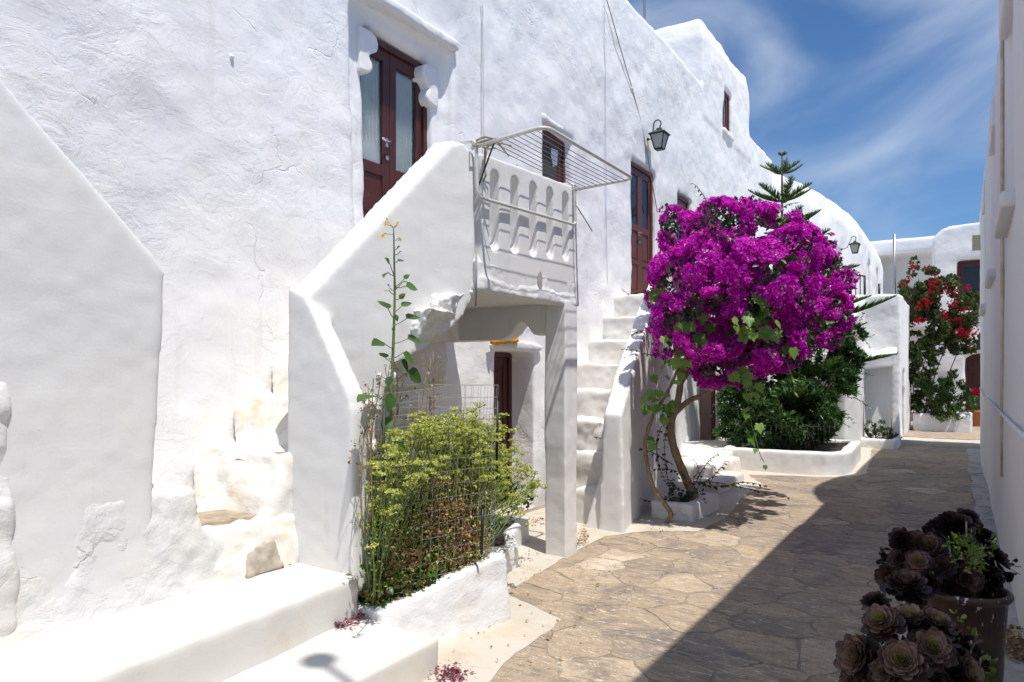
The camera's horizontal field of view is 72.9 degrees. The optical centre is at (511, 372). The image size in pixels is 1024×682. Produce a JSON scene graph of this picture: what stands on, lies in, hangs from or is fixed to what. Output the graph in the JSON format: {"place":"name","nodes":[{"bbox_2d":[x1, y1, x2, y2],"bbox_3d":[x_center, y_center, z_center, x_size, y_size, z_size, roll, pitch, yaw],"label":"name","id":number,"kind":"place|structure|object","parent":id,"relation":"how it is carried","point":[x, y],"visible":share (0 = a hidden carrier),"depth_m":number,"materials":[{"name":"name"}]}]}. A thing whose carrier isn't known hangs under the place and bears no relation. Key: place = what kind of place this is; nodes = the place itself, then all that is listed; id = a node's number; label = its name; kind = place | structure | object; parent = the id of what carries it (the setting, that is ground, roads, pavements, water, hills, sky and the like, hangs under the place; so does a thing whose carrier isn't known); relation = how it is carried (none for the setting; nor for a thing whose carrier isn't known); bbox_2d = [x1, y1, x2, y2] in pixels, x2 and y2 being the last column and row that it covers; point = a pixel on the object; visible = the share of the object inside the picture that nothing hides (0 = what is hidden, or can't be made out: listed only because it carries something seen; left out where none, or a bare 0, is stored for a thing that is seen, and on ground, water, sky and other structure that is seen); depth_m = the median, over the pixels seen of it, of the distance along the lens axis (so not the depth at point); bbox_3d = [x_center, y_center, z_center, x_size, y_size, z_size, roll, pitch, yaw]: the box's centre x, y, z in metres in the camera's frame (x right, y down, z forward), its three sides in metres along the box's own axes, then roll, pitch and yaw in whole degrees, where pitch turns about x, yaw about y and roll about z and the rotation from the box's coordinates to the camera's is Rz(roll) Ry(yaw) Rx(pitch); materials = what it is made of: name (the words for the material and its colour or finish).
{"place":"outdoors","nodes":[
{"label":"outdoors","id":0,"kind":"place"},
{"bbox_2d":[357,217,421,559],"bbox_3d":[-0.665,0.092,3.880,0.100,1.906,0.543,0,0,37],"label":"tall seedling","id":1,"kind":"object","parent":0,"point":[390,398],"visible":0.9,"depth_m":3.91,"materials":[{"name":"green plant"}]},
{"bbox_2d":[493,507,529,515],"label":"ground","id":2,"kind":"structure","parent":0,"point":[508,510],"depth_m":7.97,"materials":[{"name":"beige stone"}]},
{"bbox_2d":[0,80,224,646],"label":"stair wall","id":3,"kind":"structure","parent":2,"relation":"on","point":[95,523],"depth_m":3.08,"materials":[{"name":"white paint"}]},
{"bbox_2d":[0,0,771,533],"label":"white house","id":4,"kind":"structure","parent":2,"relation":"on","point":[242,166],"depth_m":5.45,"materials":[{"name":"paint"}]},
{"bbox_2d":[360,39,426,217],"bbox_3d":[-1.121,-1.895,6.351,0.117,2.178,1.015,0,0,33],"label":"door","id":5,"kind":"structure","parent":4,"relation":"in","point":[394,121],"depth_m":6.34,"materials":[{"name":"paint"}]},
{"bbox_2d":[492,352,511,503],"bbox_3d":[-0.242,0.632,7.929,0.065,1.744,0.790,0,0,33],"label":"door","id":6,"kind":"structure","parent":4,"relation":"in","point":[502,366],"depth_m":8.15,"materials":[{"name":"paint"}]},
{"bbox_2d":[490,337,518,344],"bbox_3d":[-0.074,-0.344,7.405,0.066,0.101,0.533,0,0,33],"label":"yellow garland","id":7,"kind":"object","parent":4,"relation":"hanging from","point":[516,340],"visible":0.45,"depth_m":7.39},
{"bbox_2d":[542,130,565,182],"bbox_3d":[0.472,-2.619,8.629,0.065,0.713,0.697,0,0,33],"label":"window","id":8,"kind":"structure","parent":4,"relation":"in","point":[545,132],"depth_m":8.68,"materials":[{"name":"paint"}]},
{"bbox_2d":[604,0,607,282],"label":"cable","id":9,"kind":"object","parent":4,"relation":"attached to","point":[605,130],"visible":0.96,"depth_m":9.64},
{"bbox_2d":[606,0,657,211],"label":"cord","id":10,"kind":"object","parent":4,"relation":"hanging from","point":[634,98],"visible":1,"depth_m":10.44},
{"bbox_2d":[630,161,652,293],"bbox_3d":[2.027,-2.162,10.937,0.097,2.155,0.961,0,0,33],"label":"door","id":11,"kind":"structure","parent":4,"relation":"in","point":[641,190],"depth_m":10.96,"materials":[{"name":"red paint"}]},
{"bbox_2d":[643,0,645,20],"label":"aerial mast","id":12,"kind":"object","parent":4,"relation":"on","point":[644,9],"visible":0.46,"depth_m":11.68,"materials":[{"name":"metal"}]},
{"bbox_2d":[647,119,670,150],"bbox_3d":[2.275,-3.737,10.886,0.350,0.484,0.267,0,0,33],"label":"wall lantern","id":13,"kind":"object","parent":4,"relation":"attached to","point":[659,136],"depth_m":10.81,"materials":[{"name":"black paint"}]},
{"bbox_2d":[676,195,687,238],"bbox_3d":[3.045,-2.720,12.549,0.065,0.914,0.713,0,0,33],"label":"window","id":14,"kind":"structure","parent":4,"relation":"in","point":[684,203],"depth_m":12.58,"materials":[{"name":"red paint"}]},
{"bbox_2d":[699,372,715,439],"bbox_3d":[3.839,0.589,13.642,0.097,1.922,1.023,0,0,33],"label":"door","id":15,"kind":"structure","parent":4,"relation":"in","point":[707,414],"depth_m":13.71,"materials":[{"name":"red paint"}]},
{"bbox_2d":[722,91,728,130],"bbox_3d":[4.523,-5.549,14.768,0.065,0.837,0.527,0,0,33],"label":"window","id":16,"kind":"structure","parent":4,"relation":"in","point":[725,114],"depth_m":14.87,"materials":[{"name":"red paint"}]},
{"bbox_2d":[452,154,576,557],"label":"balcony","id":17,"kind":"structure","parent":2,"relation":"on","point":[525,269],"depth_m":5.80,"materials":[{"name":"white paint"}]},
{"bbox_2d":[475,249,476,305],"bbox_3d":[-0.245,-0.648,4.717,0.014,0.389,0.020,0,0,33],"label":"cable","id":18,"kind":"object","parent":17,"relation":"attached to","point":[475,277],"visible":1,"depth_m":4.71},
{"bbox_2d":[456,126,631,230],"bbox_3d":[0.326,-1.417,5.290,0.761,0.452,1.582,0,0,33],"label":"drying rack","id":19,"kind":"object","parent":17,"relation":"attached to","point":[553,131],"visible":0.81,"depth_m":4.94,"materials":[{"name":"white metal"}]},
{"bbox_2d":[471,135,511,181],"bbox_3d":[-0.138,-1.476,4.729,0.285,0.315,0.149,0,0,4],"label":"rag","id":20,"kind":"object","parent":19,"relation":"attached to","point":[486,148],"visible":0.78,"depth_m":4.73,"materials":[{"name":"white fabric"}]},
{"bbox_2d":[575,184,578,305],"bbox_3d":[0.555,-1.094,5.934,0.012,1.043,0.060,0,0,33],"label":"cable","id":21,"kind":"object","parent":17,"relation":"attached to","point":[576,251],"visible":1,"depth_m":5.92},
{"bbox_2d":[770,173,882,302],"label":"vaulted house","id":22,"kind":"structure","parent":2,"relation":"on","point":[843,225],"depth_m":21.28,"materials":[{"name":"white paint"}]},
{"bbox_2d":[841,236,860,253],"bbox_3d":[10.224,-3.865,20.940,0.537,0.534,0.295,0,0,33],"label":"wall lantern","id":23,"kind":"object","parent":22,"relation":"attached to","point":[855,246],"depth_m":20.82,"materials":[{"name":"glass"}]},
{"bbox_2d":[757,294,910,441],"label":"stair block","id":24,"kind":"structure","parent":2,"relation":"on","point":[884,391],"depth_m":14.90,"materials":[{"name":"paint"}]},
{"bbox_2d":[851,274,879,294],"bbox_3d":[8.621,-2.143,17.793,1.618,0.999,0.434,0,0,13],"label":"iron railing","id":25,"kind":"object","parent":24,"relation":"on","point":[864,284],"visible":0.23,"depth_m":17.55,"materials":[{"name":"black metal"}]},
{"bbox_2d":[893,234,895,293],"bbox_3d":[9.682,-2.453,17.554,0.065,2.116,0.065,0,0,-34],"label":"pole","id":26,"kind":"object","parent":24,"relation":"on","point":[894,263],"visible":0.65,"depth_m":17.52,"materials":[{"name":"metal"}]},
{"bbox_2d":[901,437,979,448],"bbox_3d":[10.627,1.511,13.801,6.517,0.198,0.781,0,0,33],"label":"alley step","id":27,"kind":"object","parent":2,"relation":"on","point":[933,442],"visible":0.3,"depth_m":14.54,"materials":[{"name":"white paint"}]},
{"bbox_2d":[932,223,979,411],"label":"white house","id":28,"kind":"structure","parent":2,"relation":"on","point":[953,252],"depth_m":19.57,"materials":[{"name":"paint"}]},
{"bbox_2d":[958,260,979,310],"bbox_3d":[13.182,-2.457,19.332,1.271,1.410,0.065,0,0,33],"label":"window","id":29,"kind":"structure","parent":28,"relation":"in","point":[968,271],"depth_m":19.52,"materials":[{"name":"paint"}]},
{"bbox_2d":[966,353,979,409],"bbox_3d":[13.186,0.419,19.365,0.868,2.015,0.097,0,0,33],"label":"door","id":30,"kind":"structure","parent":28,"relation":"in","point":[973,361],"depth_m":19.51,"materials":[{"name":"paint"}]},
{"bbox_2d":[972,235,980,250],"bbox_3d":[8.594,-2.409,12.835,0.130,0.260,0.200,0,0,33],"label":"meter box","id":31,"kind":"object","parent":28,"relation":"attached to","point":[976,245],"visible":0.88,"depth_m":12.76,"materials":[{"name":"beige plastic"}]},
{"bbox_2d":[966,448,1023,681],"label":"whitewashed gutter","id":32,"kind":"object","parent":2,"relation":"on","point":[1013,670],"visible":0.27,"depth_m":7.38,"materials":[{"name":"white paint"}]},
{"bbox_2d":[1005,624,1023,661],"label":"fallen leaves","id":33,"kind":"object","parent":32,"relation":"on","point":[1014,637],"visible":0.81,"depth_m":3.83,"materials":[{"name":"brown plant"}]},
{"bbox_2d":[979,0,1023,638],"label":"white house","id":34,"kind":"structure","parent":2,"relation":"on","point":[1001,215],"depth_m":5.35,"materials":[{"name":"white paint"}]},
{"bbox_2d":[1000,40,1003,476],"bbox_3d":[4.030,-1.085,5.699,0.027,3.875,0.027,0,0,33],"label":"downpipe","id":35,"kind":"object","parent":34,"relation":"attached to","point":[1001,239],"visible":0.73,"depth_m":5.69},
{"bbox_2d":[980,387,1023,439],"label":"pipe","id":36,"kind":"object","parent":34,"relation":"attached to","point":[1016,429],"visible":0.99,"depth_m":4.70,"materials":[{"name":"white metal"}]},
{"bbox_2d":[422,447,872,681],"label":"whitewashed margin","id":37,"kind":"object","parent":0,"point":[477,654],"visible":0.27,"depth_m":5.15,"materials":[{"name":"white paint"}]},
{"bbox_2d":[357,547,510,642],"bbox_3d":[-0.547,1.386,4.184,0.754,0.508,0.865,0,0,33],"label":"planter","id":38,"kind":"object","parent":37,"relation":"on","point":[468,599],"visible":0.46,"depth_m":4.08,"materials":[{"name":"paint"}]},
{"bbox_2d":[359,578,408,606],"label":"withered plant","id":39,"kind":"object","parent":38,"relation":"in","point":[381,597],"visible":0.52,"depth_m":3.91,"materials":[{"name":"brown plant"}]},
{"bbox_2d":[371,509,416,593],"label":"leafy seedlings","id":40,"kind":"object","parent":38,"relation":"in","point":[390,588],"visible":0.4,"depth_m":3.86,"materials":[{"name":"green plant"}]},
{"bbox_2d":[374,497,425,591],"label":"weed seedlings","id":41,"kind":"object","parent":38,"relation":"in","point":[377,528],"visible":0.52,"depth_m":3.92,"materials":[{"name":"green plant"}]},
{"bbox_2d":[371,513,461,586],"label":"yellowing leaves","id":42,"kind":"object","parent":38,"relation":"in","point":[439,551],"visible":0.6,"depth_m":4.03,"materials":[{"name":"green plant"}]},
{"bbox_2d":[365,497,473,589],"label":"leafy undergrowth","id":43,"kind":"object","parent":38,"relation":"in","point":[409,546],"visible":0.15,"depth_m":4.05,"materials":[{"name":"green plant"}]},
{"bbox_2d":[348,353,445,538],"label":"dry stalks","id":44,"kind":"object","parent":43,"relation":"on","point":[370,429],"visible":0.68,"depth_m":3.99,"materials":[{"name":"brown plant"}]},
{"bbox_2d":[358,476,490,608],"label":"green weeds","id":45,"kind":"object","parent":38,"relation":"in","point":[429,555],"visible":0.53,"depth_m":4.13,"materials":[{"name":"green plant"}]},
{"bbox_2d":[361,384,498,594],"bbox_3d":[-0.518,0.665,4.199,0.621,1.182,0.898,0,0,33],"label":"wire fence","id":46,"kind":"object","parent":38,"relation":"on","point":[482,529],"visible":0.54,"depth_m":4.16,"materials":[{"name":"metal"}]},
{"bbox_2d":[378,469,485,588],"bbox_3d":[-0.435,0.882,4.088,0.191,0.705,0.796,0,0,42],"label":"withered plant","id":47,"kind":"object","parent":38,"relation":"in","point":[409,553],"visible":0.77,"depth_m":4.08,"materials":[{"name":"brown plant"}]},
{"bbox_2d":[398,524,490,594],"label":"withered plant","id":48,"kind":"object","parent":38,"relation":"in","point":[448,562],"visible":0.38,"depth_m":4.20,"materials":[{"name":"brown plant"}]},
{"bbox_2d":[351,401,549,605],"bbox_3d":[-0.279,0.767,4.535,0.705,1.174,2.402,0,0,33],"label":"seeding herb","id":49,"kind":"object","parent":38,"relation":"in","point":[442,437],"visible":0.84,"depth_m":4.14,"materials":[{"name":"green plant"}]},
{"bbox_2d":[423,473,490,573],"bbox_3d":[-0.332,0.932,4.272,0.399,0.630,0.263,0,0,-38],"label":"withered plant","id":50,"kind":"object","parent":38,"relation":"in","point":[465,531],"visible":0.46,"depth_m":4.22,"materials":[{"name":"brown plant"}]},
{"bbox_2d":[429,660,476,681],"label":"fallen bracts","id":51,"kind":"object","parent":37,"relation":"on","point":[458,670],"visible":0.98,"depth_m":3.51,"materials":[{"name":"pink plant"}]},
{"bbox_2d":[438,514,528,571],"bbox_3d":[-0.210,1.493,6.011,1.004,0.278,1.160,0,0,33],"label":"planter","id":52,"kind":"object","parent":37,"relation":"on","point":[508,544],"visible":0.27,"depth_m":5.87,"materials":[{"name":"concrete"}]},
{"bbox_2d":[492,477,533,524],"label":"dark succulent","id":53,"kind":"object","parent":52,"relation":"in","point":[524,503],"visible":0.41,"depth_m":5.60,"materials":[{"name":"green plant"}]},
{"bbox_2d":[528,516,544,524],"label":"fallen leaves","id":54,"kind":"object","parent":37,"relation":"on","point":[536,520],"visible":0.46,"depth_m":7.14,"materials":[{"name":"brown plant"}]},
{"bbox_2d":[454,524,665,650],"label":"fallen bracts","id":55,"kind":"object","parent":37,"relation":"on","point":[525,577],"visible":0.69,"depth_m":5.23,"materials":[{"name":"brown plant"}]},
{"bbox_2d":[577,525,588,544],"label":"fallen leaves","id":56,"kind":"object","parent":37,"relation":"on","point":[584,537],"visible":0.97,"depth_m":6.32,"materials":[{"name":"brown plant"}]},
{"bbox_2d":[651,490,718,521],"bbox_3d":[1.865,1.492,7.631,0.592,0.288,0.816,0,0,33],"label":"planter","id":57,"kind":"object","parent":37,"relation":"on","point":[694,510],"visible":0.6,"depth_m":7.35,"materials":[{"name":"concrete"}]},
{"bbox_2d":[594,183,870,502],"bbox_3d":[2.491,-0.295,7.701,2.571,3.564,3.143,0,0,33],"label":"bougainvillea tree","id":58,"kind":"object","parent":57,"relation":"in","point":[732,265],"visible":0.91,"depth_m":6.79,"materials":[{"name":"purple plant"}]},
{"bbox_2d":[640,216,834,523],"bbox_3d":[2.273,-0.063,6.820,1.883,3.279,1.117,0,0,-11],"label":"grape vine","id":59,"kind":"object","parent":58,"relation":"attached to","point":[765,333],"visible":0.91,"depth_m":6.68,"materials":[{"name":"green plant"}]},
{"bbox_2d":[723,438,860,474],"bbox_3d":[4.696,1.413,11.860,2.167,0.443,2.599,0,0,33],"label":"planter","id":60,"kind":"object","parent":37,"relation":"on","point":[842,457],"visible":0.57,"depth_m":10.71,"materials":[{"name":"concrete"}]},
{"bbox_2d":[712,303,874,449],"bbox_3d":[4.745,0.036,11.794,2.412,2.624,1.976,0,0,-37],"label":"oleander shrub","id":61,"kind":"object","parent":60,"relation":"in","point":[810,407],"visible":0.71,"depth_m":11.46,"materials":[{"name":"green plant"}]},
{"bbox_2d":[760,422,834,451],"bbox_3d":[4.480,0.998,10.897,1.087,0.483,0.008,0,0,25],"label":"wire guard","id":62,"kind":"object","parent":60,"relation":"on","point":[802,426],"visible":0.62,"depth_m":10.84,"materials":[{"name":"black paint"}]},
{"bbox_2d":[710,150,897,442],"bbox_3d":[4.728,-1.165,12.253,3.464,5.548,3.371,0,0,-11],"label":"araucaria tree","id":63,"kind":"object","parent":60,"relation":"in","point":[785,194],"visible":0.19,"depth_m":12.00,"materials":[{"name":"green plant"}]},
{"bbox_2d":[406,445,979,681],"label":"alley paving","id":64,"kind":"structure","parent":0,"point":[763,587],"depth_m":5.06,"materials":[{"name":"beige stone"}]},
{"bbox_2d":[0,142,474,681],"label":"outdoor staircase","id":65,"kind":"structure","parent":64,"relation":"on","point":[272,508],"depth_m":3.99,"materials":[{"name":"white paint"}]},
{"bbox_2d":[335,612,369,628],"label":"fallen bracts","id":66,"kind":"object","parent":65,"relation":"on","point":[359,615],"visible":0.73,"depth_m":3.73,"materials":[{"name":"pink plant"}]},
{"bbox_2d":[497,520,728,663],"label":"fallen leaves","id":67,"kind":"object","parent":64,"relation":"on","point":[562,657],"visible":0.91,"depth_m":4.43,"materials":[{"name":"brown plant"}]},
{"bbox_2d":[576,273,681,532],"bbox_3d":[1.408,0.083,9.137,1.243,3.108,4.816,0,0,22],"label":"outdoor staircase","id":68,"kind":"structure","parent":64,"relation":"on","point":[614,384],"depth_m":7.66,"materials":[{"name":"white paint"}]},
{"bbox_2d":[679,440,749,493],"bbox_3d":[3.016,1.442,10.939,1.692,0.433,4.117,0,0,33],"label":"doorstep","id":69,"kind":"object","parent":64,"relation":"on","point":[701,452],"visible":0.56,"depth_m":10.10,"materials":[{"name":"white paint"}]},
{"bbox_2d":[861,435,900,449],"bbox_3d":[7.726,1.489,14.552,0.710,0.291,0.907,0,0,33],"label":"planter","id":70,"kind":"object","parent":64,"relation":"on","point":[879,442],"visible":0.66,"depth_m":14.20,"materials":[{"name":"paint"}]},
{"bbox_2d":[863,397,863,436],"bbox_3d":[7.407,0.926,14.601,0.030,0.843,0.019,0,0,0],"label":"cane","id":71,"kind":"object","parent":70,"relation":"in","point":[863,417],"visible":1,"depth_m":14.60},
{"bbox_2d":[864,419,903,442],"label":"shrub","id":72,"kind":"object","parent":70,"relation":"in","point":[879,430],"visible":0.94,"depth_m":14.64,"materials":[{"name":"green plant"}]},
{"bbox_2d":[924,577,1014,681],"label":"flower pot","id":73,"kind":"object","parent":64,"relation":"on","point":[985,611],"visible":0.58,"depth_m":3.10,"materials":[{"name":"brown ceramic"}]},
{"bbox_2d":[874,508,1020,597],"bbox_3d":[2.062,0.888,3.320,0.690,0.482,0.380,0,0,-11],"label":"rosette succulent","id":74,"kind":"object","parent":73,"relation":"in","point":[927,555],"visible":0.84,"depth_m":3.23,"materials":[{"name":"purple plant"}]},
{"bbox_2d":[965,521,966,539],"bbox_3d":[2.031,0.704,3.100,0.007,0.081,0.006,0,0,33],"label":"plant stick","id":75,"kind":"object","parent":74,"relation":"in","point":[965,529],"visible":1,"depth_m":3.10,"materials":[{"name":"brown wood"}]},
{"bbox_2d":[942,529,996,574],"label":"green succulent","id":76,"kind":"object","parent":74,"relation":"attached to","point":[977,549],"visible":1,"depth_m":3.06,"materials":[{"name":"green plant"}]},
{"bbox_2d":[627,0,999,241],"label":"sky","id":77,"kind":"structure","parent":0,"point":[884,106],"materials":[{"name":"blue"}]},
{"bbox_2d":[903,410,979,439],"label":"paving","id":78,"kind":"structure","parent":0,"point":[973,435],"depth_m":15.99,"materials":[{"name":"beige stone"}]},
{"bbox_2d":[870,236,934,407],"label":"terrace house","id":79,"kind":"structure","parent":78,"relation":"on","point":[908,248],"depth_m":28.12,"materials":[{"name":"paint"}]},
{"bbox_2d":[905,288,919,317],"bbox_3d":[16.450,-2.751,28.391,0.852,1.472,0.065,0,0,33],"label":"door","id":80,"kind":"structure","parent":79,"relation":"in","point":[916,291],"depth_m":28.43,"materials":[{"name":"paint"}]},
{"bbox_2d":[913,411,972,432],"bbox_3d":[10.781,1.232,17.349,1.248,0.501,1.340,0,0,33],"label":"planter","id":81,"kind":"object","parent":78,"relation":"on","point":[923,421],"visible":0.81,"depth_m":16.81,"materials":[{"name":"concrete"}]},
{"bbox_2d":[897,255,979,413],"bbox_3d":[10.659,-0.867,17.470,2.230,4.161,1.378,0,0,1],"label":"red bougainvillea","id":82,"kind":"object","parent":81,"relation":"in","point":[950,322],"visible":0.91,"depth_m":17.17,"materials":[{"name":"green plant"}]},
{"bbox_2d":[913,368,972,417],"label":"rosemary bush","id":83,"kind":"object","parent":81,"relation":"in","point":[944,396],"visible":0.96,"depth_m":16.80,"materials":[{"name":"green plant"}]},
{"bbox_2d":[934,395,977,422],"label":"trailing plant","id":84,"kind":"object","parent":81,"relation":"in","point":[973,404],"visible":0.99,"depth_m":16.58,"materials":[{"name":"green plant"}]},
{"bbox_2d":[963,410,979,425],"bbox_3d":[12.359,1.210,18.552,0.560,0.420,0.560,0,0,33],"label":"flower pot","id":85,"kind":"object","parent":78,"relation":"on","point":[976,418],"visible":0.31,"depth_m":18.36,"materials":[{"name":"ceramic"}]},
{"bbox_2d":[965,388,979,409],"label":"geranium","id":86,"kind":"object","parent":85,"relation":"on","point":[976,392],"visible":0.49,"depth_m":18.36,"materials":[{"name":"red plant"}]},
{"bbox_3d":[1.481,1.380,2.520,0.380,0.340,0.380,0,0,33],"label":"flower pot","id":87,"kind":"object","parent":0,"visible":0},
{"bbox_2d":[833,568,990,681],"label":"rosette succulent","id":88,"kind":"object","parent":87,"relation":"in","point":[929,648],"visible":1,"depth_m":2.50,"materials":[{"name":"purple plant"}]},
{"bbox_2d":[949,609,998,681],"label":"green succulent","id":89,"kind":"object","parent":88,"relation":"hanging from","point":[992,672],"visible":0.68,"depth_m":2.66,"materials":[{"name":"green plant"}]}
]}

